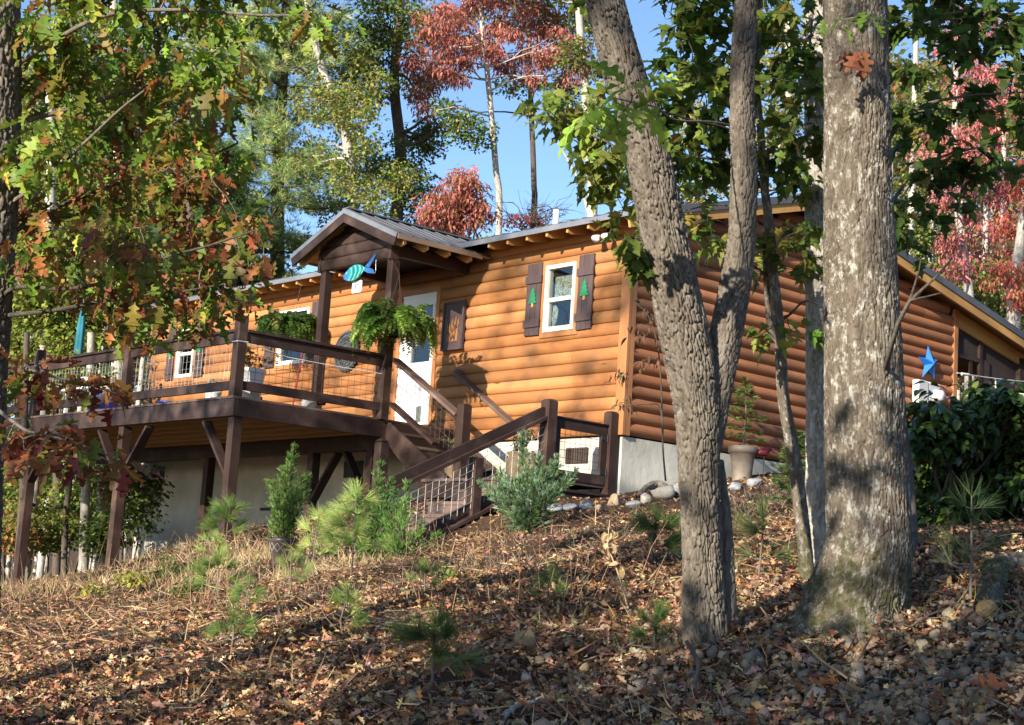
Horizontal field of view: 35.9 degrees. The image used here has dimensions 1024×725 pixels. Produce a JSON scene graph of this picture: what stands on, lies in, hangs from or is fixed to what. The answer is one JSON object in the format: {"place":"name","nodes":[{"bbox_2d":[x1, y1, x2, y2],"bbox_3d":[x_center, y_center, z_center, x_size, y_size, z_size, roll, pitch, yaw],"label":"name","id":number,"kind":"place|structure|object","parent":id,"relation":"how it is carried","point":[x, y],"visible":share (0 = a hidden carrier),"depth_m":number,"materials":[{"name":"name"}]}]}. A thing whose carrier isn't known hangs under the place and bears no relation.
{"place":"outdoors","nodes":[
{"label":"outdoors","id":0,"kind":"place"},
{"bbox_2d":[0,463,1023,724],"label":"ground","id":1,"kind":"structure","parent":0,"point":[482,527],"depth_m":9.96,"materials":[{"name":"plant"}]},
{"bbox_2d":[1,406,7,586],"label":"sapling","id":2,"kind":"object","parent":1,"relation":"on","point":[3,555],"visible":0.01,"depth_m":34.97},
{"bbox_2d":[1,508,46,582],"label":"woodland bush","id":3,"kind":"object","parent":1,"relation":"on","point":[8,537],"visible":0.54,"depth_m":28.79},
{"bbox_2d":[1,332,49,568],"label":"sapling","id":4,"kind":"object","parent":1,"relation":"on","point":[24,417],"visible":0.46,"depth_m":24.97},
{"bbox_2d":[3,461,66,515],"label":"woodland bush","id":5,"kind":"object","parent":1,"relation":"on","point":[10,491],"visible":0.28,"depth_m":32.52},
{"bbox_2d":[5,499,93,575],"bbox_3d":[-8.762,3.317,29.837,1.837,1.534,1.551,-1,-10,29],"label":"woodland bush","id":6,"kind":"object","parent":1,"relation":"on","point":[51,544],"visible":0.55,"depth_m":29.64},
{"bbox_2d":[40,353,75,576],"bbox_3d":[-8.994,2.026,31.400,1.103,4.779,1.208,11,-11,-41],"label":"sapling","id":7,"kind":"object","parent":1,"relation":"on","point":[56,561],"visible":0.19,"depth_m":31.62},
{"bbox_2d":[32,371,89,579],"bbox_3d":[-7.703,1.910,26.722,1.025,3.529,1.260,11,-11,-41],"label":"sapling","id":8,"kind":"object","parent":1,"relation":"on","point":[64,520],"visible":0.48,"depth_m":26.63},
{"bbox_2d":[59,332,109,572],"bbox_3d":[-7.791,1.648,28.613,1.072,4.289,1.091,0,-10,25],"label":"sapling","id":9,"kind":"object","parent":1,"relation":"on","point":[86,489],"visible":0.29,"depth_m":28.30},
{"bbox_2d":[41,468,129,572],"bbox_3d":[-8.371,3.108,30.884,1.590,2.195,1.956,11,-11,-41],"label":"woodland bush","id":10,"kind":"object","parent":1,"relation":"on","point":[73,507],"visible":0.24,"depth_m":30.70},
{"bbox_2d":[7,93,168,580],"bbox_3d":[-8.341,-0.529,29.983,3.227,9.628,6.546,11,-11,-41],"label":"hardwood tree","id":11,"kind":"object","parent":1,"relation":"on","point":[50,335],"visible":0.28,"depth_m":29.57,"materials":[{"name":"plant"}]},
{"bbox_2d":[70,363,110,567],"bbox_3d":[-7.783,1.981,29.921,1.028,3.951,0.954,11,-11,-41],"label":"sapling","id":12,"kind":"object","parent":1,"relation":"on","point":[98,508],"visible":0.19,"depth_m":29.94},
{"bbox_2d":[75,581,114,598],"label":"weed clump","id":13,"kind":"object","parent":1,"relation":"on","point":[92,590],"visible":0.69,"depth_m":16.99,"materials":[{"name":"yellow plant"}]},
{"bbox_2d":[70,508,142,561],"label":"woodland bush","id":14,"kind":"object","parent":1,"relation":"on","point":[94,533],"visible":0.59,"depth_m":27.77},
{"bbox_2d":[91,462,151,513],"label":"woodland bush","id":15,"kind":"object","parent":1,"relation":"on","point":[104,484],"visible":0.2,"depth_m":29.27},
{"bbox_2d":[112,569,151,588],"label":"weed clump","id":16,"kind":"object","parent":1,"relation":"on","point":[126,579],"visible":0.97,"depth_m":16.90,"materials":[{"name":"yellow plant"}]},
{"bbox_2d":[104,464,174,560],"bbox_3d":[-6.267,2.571,26.547,1.115,1.828,1.211,4,-9,-2],"label":"woodland bush","id":17,"kind":"object","parent":1,"relation":"on","point":[134,514],"visible":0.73,"depth_m":26.46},
{"bbox_2d":[20,0,263,570],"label":"hardwood tree","id":18,"kind":"object","parent":1,"relation":"on","point":[172,106],"visible":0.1,"depth_m":35.45,"materials":[{"name":"plant"}]},
{"bbox_2d":[140,552,195,580],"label":"weed clump","id":19,"kind":"object","parent":1,"relation":"on","point":[180,566],"visible":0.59,"depth_m":17.59,"materials":[{"name":"green plant"}]},
{"bbox_2d":[0,0,366,610],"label":"white oak","id":20,"kind":"object","parent":1,"relation":"on","point":[135,276],"visible":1,"depth_m":7.41,"materials":[{"name":"green plant"}]},
{"bbox_2d":[166,574,223,600],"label":"weed clump","id":21,"kind":"object","parent":1,"relation":"on","point":[186,588],"visible":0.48,"depth_m":15.23,"materials":[{"name":"green plant"}]},
{"bbox_2d":[193,529,233,557],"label":"pine seedling","id":22,"kind":"object","parent":1,"relation":"on","point":[216,542],"visible":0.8,"depth_m":18.68,"materials":[{"name":"green plant"}]},
{"bbox_2d":[181,541,251,595],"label":"pine seedling","id":23,"kind":"object","parent":1,"relation":"on","point":[217,561],"visible":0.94,"depth_m":13.77,"materials":[{"name":"green plant"}]},
{"bbox_2d":[145,103,297,316],"bbox_3d":[-6.235,-0.526,31.854,3.853,9.380,4.452,11,-11,-41],"label":"evergreen tree","id":24,"kind":"object","parent":1,"relation":"on","point":[234,152],"visible":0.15,"depth_m":30.84,"materials":[{"name":"plant"}]},
{"bbox_2d":[196,491,253,543],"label":"pine seedling","id":25,"kind":"object","parent":1,"relation":"on","point":[221,509],"visible":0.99,"depth_m":19.69,"materials":[{"name":"green plant"}]},
{"bbox_2d":[5,315,453,586],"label":"wooden deck","id":26,"kind":"structure","parent":1,"relation":"on","point":[230,429],"depth_m":22.50,"materials":[{"name":"brown wood"}]},
{"bbox_2d":[74,298,85,375],"bbox_3d":[-7.910,0.087,28.768,0.440,2.600,0.440,11,-11,-41],"label":"patio umbrella","id":27,"kind":"object","parent":26,"relation":"on","point":[80,337],"visible":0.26,"depth_m":28.82,"materials":[{"name":"teal fabric"}]},
{"bbox_2d":[230,346,281,398],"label":"potted plant","id":28,"kind":"object","parent":26,"relation":"on","point":[250,376],"visible":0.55,"depth_m":21.08,"materials":[{"name":"green plant"}]},
{"bbox_2d":[232,340,381,373],"bbox_3d":[-2.736,-0.053,21.471,2.385,0.128,0.164,11,-11,-40],"label":"rope","id":29,"kind":"object","parent":26,"relation":"attached to","point":[301,359],"visible":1,"depth_m":21.29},
{"bbox_2d":[301,400,325,407],"bbox_3d":[-2.722,0.558,21.664,0.346,0.190,0.220,11,-11,-41],"label":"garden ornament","id":30,"kind":"object","parent":26,"relation":"on","point":[308,403],"visible":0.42,"depth_m":21.54,"materials":[{"name":"white plastic"}]},
{"bbox_2d":[200,600,261,653],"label":"pine seedling","id":31,"kind":"object","parent":1,"relation":"on","point":[234,615],"visible":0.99,"depth_m":9.47,"materials":[{"name":"plant"}]},
{"bbox_2d":[225,575,268,609],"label":"pine seedling","id":32,"kind":"object","parent":1,"relation":"on","point":[239,589],"visible":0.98,"depth_m":11.80,"materials":[{"name":"plant"}]},
{"bbox_2d":[177,0,379,279],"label":"white pine","id":33,"kind":"object","parent":1,"relation":"on","point":[273,124],"visible":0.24,"depth_m":33.27,"materials":[{"name":"plant"}]},
{"bbox_2d":[262,441,312,565],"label":"potted juniper","id":34,"kind":"object","parent":1,"relation":"on","point":[285,523],"visible":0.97,"depth_m":17.52,"materials":[{"name":"green plant"}]},
{"bbox_2d":[273,547,315,584],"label":"pine seedling","id":35,"kind":"object","parent":1,"relation":"on","point":[292,558],"visible":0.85,"depth_m":13.82,"materials":[{"name":"plant"}]},
{"bbox_2d":[282,501,344,573],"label":"pine seedling","id":36,"kind":"object","parent":1,"relation":"on","point":[306,527],"visible":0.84,"depth_m":15.64,"materials":[{"name":"green plant"}]},
{"bbox_2d":[1,496,666,616],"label":"weed stems","id":37,"kind":"object","parent":1,"relation":"on","point":[290,587],"visible":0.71,"depth_m":12.81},
{"bbox_2d":[261,0,430,250],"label":"hardwood tree","id":38,"kind":"object","parent":1,"relation":"on","point":[333,94],"visible":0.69,"depth_m":32.46,"materials":[{"name":"plant"}]},
{"bbox_2d":[325,577,375,632],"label":"pine seedling","id":39,"kind":"object","parent":1,"relation":"on","point":[361,620],"visible":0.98,"depth_m":9.36,"materials":[{"name":"plant"}]},
{"bbox_2d":[313,479,396,574],"bbox_3d":[-1.355,1.442,13.788,0.674,0.927,0.780,11,-11,-41],"label":"pine seedling","id":40,"kind":"object","parent":1,"relation":"on","point":[338,521],"visible":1,"depth_m":13.81,"materials":[{"name":"plant"}]},
{"bbox_2d":[349,459,403,560],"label":"juniper","id":41,"kind":"object","parent":1,"relation":"on","point":[382,509],"visible":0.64,"depth_m":17.39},
{"bbox_2d":[377,477,443,562],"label":"false cypress","id":42,"kind":"object","parent":1,"relation":"on","point":[398,546],"visible":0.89,"depth_m":16.90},
{"bbox_2d":[327,0,499,226],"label":"hardwood tree","id":43,"kind":"object","parent":1,"relation":"on","point":[401,143],"visible":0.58,"depth_m":36.10,"materials":[{"name":"plant"}]},
{"bbox_2d":[403,557,444,594],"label":"pine seedling","id":44,"kind":"object","parent":1,"relation":"on","point":[425,570],"visible":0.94,"depth_m":10.74,"materials":[{"name":"plant"}]},
{"bbox_2d":[381,591,499,694],"bbox_3d":[-0.289,1.255,7.061,0.584,0.511,0.476,11,-11,-41],"label":"pine seedling","id":45,"kind":"object","parent":1,"relation":"on","point":[443,631],"visible":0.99,"depth_m":7.01,"materials":[{"name":"plant"}]},
{"bbox_2d":[422,562,473,583],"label":"weed clump","id":46,"kind":"object","parent":1,"relation":"on","point":[448,572],"visible":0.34,"depth_m":11.39,"materials":[{"name":"green plant"}]},
{"bbox_2d":[405,164,501,238],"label":"sourwood tree","id":47,"kind":"object","parent":1,"relation":"on","point":[444,211],"visible":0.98,"depth_m":30.46,"materials":[{"name":"plant"}]},
{"bbox_2d":[386,0,594,228],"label":"hardwood tree","id":48,"kind":"object","parent":1,"relation":"on","point":[510,90],"visible":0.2,"depth_m":40.93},
{"bbox_2d":[391,0,590,234],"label":"sourwood tree","id":49,"kind":"object","parent":1,"relation":"on","point":[447,75],"visible":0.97,"depth_m":35.80,"materials":[{"name":"plant"}]},
{"bbox_2d":[370,358,618,544],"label":"staircase","id":50,"kind":"structure","parent":1,"relation":"on","point":[425,456],"depth_m":19.80,"materials":[{"name":"brown wood"}]},
{"bbox_2d":[506,429,537,476],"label":"potted plant","id":51,"kind":"object","parent":50,"relation":"on","point":[512,463],"visible":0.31,"depth_m":20.98,"materials":[{"name":"green plant"}]},
{"bbox_2d":[555,416,608,484],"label":"garden gate","id":52,"kind":"structure","parent":50,"relation":"on","point":[584,426],"depth_m":20.17,"materials":[{"name":"brown wood"}]},
{"bbox_2d":[0,474,1023,724],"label":"dry grass","id":53,"kind":"structure","parent":1,"relation":"on","point":[324,562],"depth_m":12.81,"materials":[{"name":"plant"}]},
{"bbox_2d":[2,570,1023,724],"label":"twigs","id":54,"kind":"object","parent":1,"relation":"on","point":[752,694],"visible":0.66,"depth_m":7.22,"materials":[{"name":"brown wood"}]},
{"bbox_2d":[6,42,1023,583],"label":"distant woods","id":55,"kind":"object","parent":1,"relation":"on","point":[40,560],"visible":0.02,"depth_m":48.88,"materials":[{"name":"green plant"}]},
{"bbox_2d":[26,532,1023,724],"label":"gravel","id":56,"kind":"structure","parent":1,"relation":"on","point":[529,638],"depth_m":6.79,"materials":[{"name":"stone"}]},
{"bbox_2d":[499,696,541,720],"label":"fallen branch","id":57,"kind":"object","parent":56,"relation":"on","point":[512,709],"visible":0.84,"depth_m":6.44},
{"bbox_2d":[689,687,725,698],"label":"fallen leaf","id":58,"kind":"object","parent":56,"relation":"on","point":[703,692],"visible":0.98,"depth_m":6.29,"materials":[{"name":"brown plant"}]},
{"bbox_2d":[832,681,860,691],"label":"fallen leaf","id":59,"kind":"object","parent":56,"relation":"on","point":[841,685],"visible":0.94,"depth_m":6.32,"materials":[{"name":"brown plant"}]},
{"bbox_2d":[859,699,895,713],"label":"fallen leaf","id":60,"kind":"object","parent":56,"relation":"on","point":[878,707],"visible":1,"depth_m":5.86,"materials":[{"name":"grey plant"}]},
{"bbox_2d":[969,672,1010,689],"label":"fallen leaf","id":61,"kind":"object","parent":56,"relation":"on","point":[993,682],"visible":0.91,"depth_m":5.95,"materials":[{"name":"brown plant"}]},
{"bbox_2d":[476,427,579,533],"bbox_3d":[0.197,1.317,17.358,0.839,1.264,1.406,11,-11,-41],"label":"blue juniper","id":62,"kind":"object","parent":1,"relation":"on","point":[531,500],"visible":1,"depth_m":17.24,"materials":[{"name":"plant"}]},
{"bbox_2d":[483,184,582,230],"bbox_3d":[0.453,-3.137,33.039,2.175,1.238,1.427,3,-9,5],"label":"bare tree","id":63,"kind":"object","parent":1,"relation":"on","point":[537,221],"visible":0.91,"depth_m":32.92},
{"bbox_2d":[529,558,570,598],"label":"pine seedling","id":64,"kind":"object","parent":1,"relation":"on","point":[544,578],"visible":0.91,"depth_m":9.39,"materials":[{"name":"green plant"}]},
{"bbox_2d":[525,0,628,216],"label":"hardwood tree","id":65,"kind":"object","parent":1,"relation":"on","point":[578,21],"visible":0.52,"depth_m":34.92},
{"bbox_2d":[134,193,1023,558],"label":"log cabin","id":66,"kind":"object","parent":1,"relation":"on","point":[554,309],"visible":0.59,"depth_m":22.89,"materials":[{"name":"wood"}]},
{"bbox_2d":[137,328,159,403],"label":"climbing vine","id":67,"kind":"object","parent":66,"relation":"attached to","point":[148,380],"visible":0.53,"depth_m":30.02,"materials":[{"name":"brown plant"}]},
{"bbox_2d":[172,323,194,382],"bbox_3d":[-6.002,-0.176,29.246,0.112,1.090,0.750,11,-11,-41],"label":"window","id":68,"kind":"structure","parent":66,"relation":"in","point":[178,367],"depth_m":29.29,"materials":[{"name":"white wood"}]},
{"bbox_2d":[255,287,316,356],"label":"hanging fern","id":69,"kind":"object","parent":66,"relation":"hanging from","point":[303,325],"visible":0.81,"depth_m":25.36,"materials":[{"name":"green plant"}]},
{"bbox_2d":[274,302,312,370],"bbox_3d":[-3.648,-0.427,26.607,0.112,1.090,1.020,11,-11,-41],"label":"window","id":70,"kind":"structure","parent":66,"relation":"in","point":[306,307],"depth_m":26.57,"materials":[{"name":"white wood"}]},
{"bbox_2d":[334,331,359,371],"bbox_3d":[-2.656,-0.180,25.286,0.060,0.678,0.678,11,-11,-41],"label":"wall medallion","id":71,"kind":"object","parent":66,"relation":"attached to","point":[343,340],"depth_m":25.30,"materials":[{"name":"metal"}]},
{"bbox_2d":[343,254,375,280],"bbox_3d":[-2.199,-1.356,22.855,0.035,0.329,0.769,11,-11,-41],"label":"fish sign","id":72,"kind":"object","parent":66,"relation":"hanging from","point":[353,272],"visible":1,"depth_m":22.86,"materials":[{"name":"blue metal"}]},
{"bbox_2d":[352,278,362,292],"bbox_3d":[-2.246,-1.138,22.942,0.022,0.258,0.230,11,-11,-41],"label":"number plate","id":73,"kind":"object","parent":72,"relation":"hanging from","point":[357,286],"visible":1,"depth_m":22.93,"materials":[{"name":"metal"}]},
{"bbox_2d":[349,257,437,359],"bbox_3d":[-1.608,-0.818,21.854,1.183,1.540,1.217,11,-11,-41],"label":"hanging fern","id":74,"kind":"object","parent":66,"relation":"hanging from","point":[373,321],"visible":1,"depth_m":21.56,"materials":[{"name":"green plant"}]},
{"bbox_2d":[395,292,436,424],"bbox_3d":[-1.472,-0.052,23.965,0.135,2.010,0.840,11,-11,-41],"label":"door","id":75,"kind":"structure","parent":66,"relation":"in","point":[423,369],"depth_m":23.94,"materials":[{"name":"white wood"}]},
{"bbox_2d":[440,299,466,351],"bbox_3d":[-0.867,-0.545,23.349,0.042,0.735,0.490,11,-11,-41],"label":"wall plaque","id":76,"kind":"object","parent":66,"relation":"attached to","point":[453,325],"depth_m":23.34,"materials":[{"name":"brown wood"}]},
{"bbox_2d":[539,256,579,338],"bbox_3d":[0.684,-0.889,21.750,0.112,1.090,0.750,11,-11,-41],"label":"window","id":77,"kind":"structure","parent":66,"relation":"in","point":[566,287],"depth_m":21.82,"materials":[{"name":"white wood"}]},
{"bbox_2d":[919,347,936,377],"bbox_3d":[6.644,-0.007,25.087,0.551,0.534,0.118,11,-11,-41],"label":"barn star","id":78,"kind":"object","parent":66,"relation":"attached to","point":[928,361],"visible":1,"depth_m":25.05,"materials":[{"name":"blue paint"}]},
{"bbox_2d":[912,379,944,402],"bbox_3d":[6.537,1.002,24.818,0.600,1.420,0.246,11,-11,-41],"label":"statue","id":79,"kind":"object","parent":66,"relation":"attached to","point":[936,391],"visible":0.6,"depth_m":24.86,"materials":[{"name":"white ceramic"}]},
{"bbox_2d":[552,488,610,498],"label":"sill beam","id":80,"kind":"structure","parent":1,"relation":"on","point":[568,493],"depth_m":19.96,"materials":[{"name":"brown wood"}]},
{"bbox_2d":[561,525,603,540],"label":"weed clump","id":81,"kind":"object","parent":1,"relation":"on","point":[583,534],"visible":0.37,"depth_m":15.19,"materials":[{"name":"brown plant"}]},
{"bbox_2d":[599,520,627,605],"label":"dead weed","id":82,"kind":"object","parent":1,"relation":"on","point":[620,571],"visible":1,"depth_m":9.24,"materials":[{"name":"beige plant"}]},
{"bbox_2d":[510,0,757,649],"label":"forked oak","id":83,"kind":"object","parent":1,"relation":"on","point":[700,359],"visible":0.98,"depth_m":7.30,"materials":[{"name":"grey plant"}]},
{"bbox_2d":[603,300,666,480],"bbox_3d":[0.876,0.192,11.056,0.559,1.240,0.446,11,-11,-41],"label":"sapling","id":84,"kind":"object","parent":1,"relation":"on","point":[648,317],"visible":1,"depth_m":11.00,"materials":[{"name":"green plant"}]},
{"bbox_2d":[626,596,675,648],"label":"pine seedling","id":85,"kind":"object","parent":1,"relation":"on","point":[660,614],"visible":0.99,"depth_m":7.35,"materials":[{"name":"green plant"}]},
{"bbox_2d":[627,498,681,563],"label":"pine seedling","id":86,"kind":"object","parent":1,"relation":"on","point":[646,525],"visible":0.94,"depth_m":11.03,"materials":[{"name":"green plant"}]},
{"bbox_2d":[635,480,678,498],"bbox_3d":[1.873,1.619,19.993,0.507,0.331,0.922,2,-9,12],"label":"driftwood","id":87,"kind":"object","parent":1,"relation":"on","point":[652,485],"visible":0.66,"depth_m":20.21,"materials":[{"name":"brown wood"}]},
{"bbox_2d":[650,485,675,499],"bbox_3d":[1.871,1.641,19.742,0.273,0.232,0.416,6,-9,-12],"label":"stone","id":88,"kind":"object","parent":1,"relation":"on","point":[666,492],"visible":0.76,"depth_m":19.58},
{"bbox_2d":[685,640,700,691],"bbox_3d":[0.742,1.275,6.534,0.074,0.254,0.052,11,-11,-41],"label":"twig stump","id":89,"kind":"object","parent":1,"relation":"on","point":[695,659],"visible":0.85,"depth_m":6.53,"materials":[{"name":"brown wood"}]},
{"bbox_2d":[574,0,823,579],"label":"lichen sapling","id":90,"kind":"object","parent":1,"relation":"on","point":[694,23],"visible":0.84,"depth_m":8.71,"materials":[{"name":"green plant"}]},
{"bbox_2d":[607,0,803,204],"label":"hardwood tree","id":91,"kind":"object","parent":1,"relation":"on","point":[710,190],"visible":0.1,"depth_m":35.99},
{"bbox_2d":[727,489,767,519],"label":"weed clump","id":92,"kind":"object","parent":1,"relation":"on","point":[738,502],"visible":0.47,"depth_m":15.92,"materials":[{"name":"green plant"}]},
{"bbox_2d":[726,376,770,480],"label":"potted hemlock","id":93,"kind":"object","parent":1,"relation":"on","point":[742,457],"visible":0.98,"depth_m":21.33,"materials":[{"name":"plant"}]},
{"bbox_2d":[755,446,771,476],"bbox_3d":[3.403,1.368,21.408,0.259,0.497,0.116,9,-10,-31],"label":"stake ornament","id":94,"kind":"object","parent":1,"relation":"on","point":[765,451],"visible":0.95,"depth_m":21.39,"materials":[{"name":"red metal"}]},
{"bbox_2d":[732,490,797,578],"bbox_3d":[1.425,1.008,9.004,0.498,0.572,0.444,8,-10,-25],"label":"pine seedling","id":95,"kind":"object","parent":1,"relation":"on","point":[749,526],"visible":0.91,"depth_m":8.98,"materials":[{"name":"plant"}]},
{"bbox_2d":[747,480,790,501],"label":"weed clump","id":96,"kind":"object","parent":1,"relation":"on","point":[766,487],"visible":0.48,"depth_m":18.07,"materials":[{"name":"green plant"}]},
{"bbox_2d":[761,428,805,513],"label":"evergreen shrub","id":97,"kind":"object","parent":1,"relation":"on","point":[801,443],"visible":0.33,"depth_m":16.15,"materials":[{"name":"green plant"}]},
{"bbox_2d":[803,0,825,566],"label":"oak tree","id":98,"kind":"object","parent":1,"relation":"on","point":[814,428],"visible":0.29,"depth_m":9.07,"materials":[{"name":"plant"}]},
{"bbox_2d":[781,0,952,642],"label":"broad oak","id":99,"kind":"object","parent":1,"relation":"on","point":[863,567],"visible":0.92,"depth_m":7.43,"materials":[{"name":"grey plant"}]},
{"bbox_2d":[862,644,1023,700],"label":"fallen branch","id":100,"kind":"object","parent":1,"relation":"on","point":[876,694],"visible":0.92,"depth_m":6.27,"materials":[{"name":"brown wood"}]},
{"bbox_2d":[888,0,1023,565],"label":"maple tree","id":101,"kind":"object","parent":1,"relation":"on","point":[967,28],"visible":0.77,"depth_m":8.85,"materials":[{"name":"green plant"}]},
{"bbox_2d":[891,40,1023,331],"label":"hardwood tree","id":102,"kind":"object","parent":1,"relation":"on","point":[991,301],"visible":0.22,"depth_m":39.32,"materials":[{"name":"plant"}]},
{"bbox_2d":[905,5,1023,395],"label":"sourwood tree","id":103,"kind":"object","parent":1,"relation":"on","point":[960,252],"visible":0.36,"depth_m":31.45,"materials":[{"name":"plant"}]},
{"bbox_2d":[906,378,1023,527],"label":"laurel bush","id":104,"kind":"object","parent":1,"relation":"on","point":[985,423],"visible":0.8,"depth_m":11.91,"materials":[{"name":"green plant"}]},
{"bbox_2d":[929,471,1018,605],"bbox_3d":[2.205,0.844,7.558,0.475,0.689,0.432,11,-11,-41],"label":"pine seedling","id":105,"kind":"object","parent":1,"relation":"on","point":[991,544],"visible":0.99,"depth_m":7.57,"materials":[{"name":"plant"}]},
{"bbox_2d":[974,551,1023,618],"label":"fallen log","id":106,"kind":"object","parent":1,"relation":"on","point":[988,594],"visible":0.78,"depth_m":7.45,"materials":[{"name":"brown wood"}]},
{"bbox_2d":[976,155,1023,388],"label":"sourwood tree","id":107,"kind":"object","parent":1,"relation":"on","point":[1013,267],"visible":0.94,"depth_m":28.61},
{"bbox_2d":[8,0,1023,464],"label":"sky","id":108,"kind":"structure","parent":0,"point":[553,174],"materials":[{"name":"blue"}]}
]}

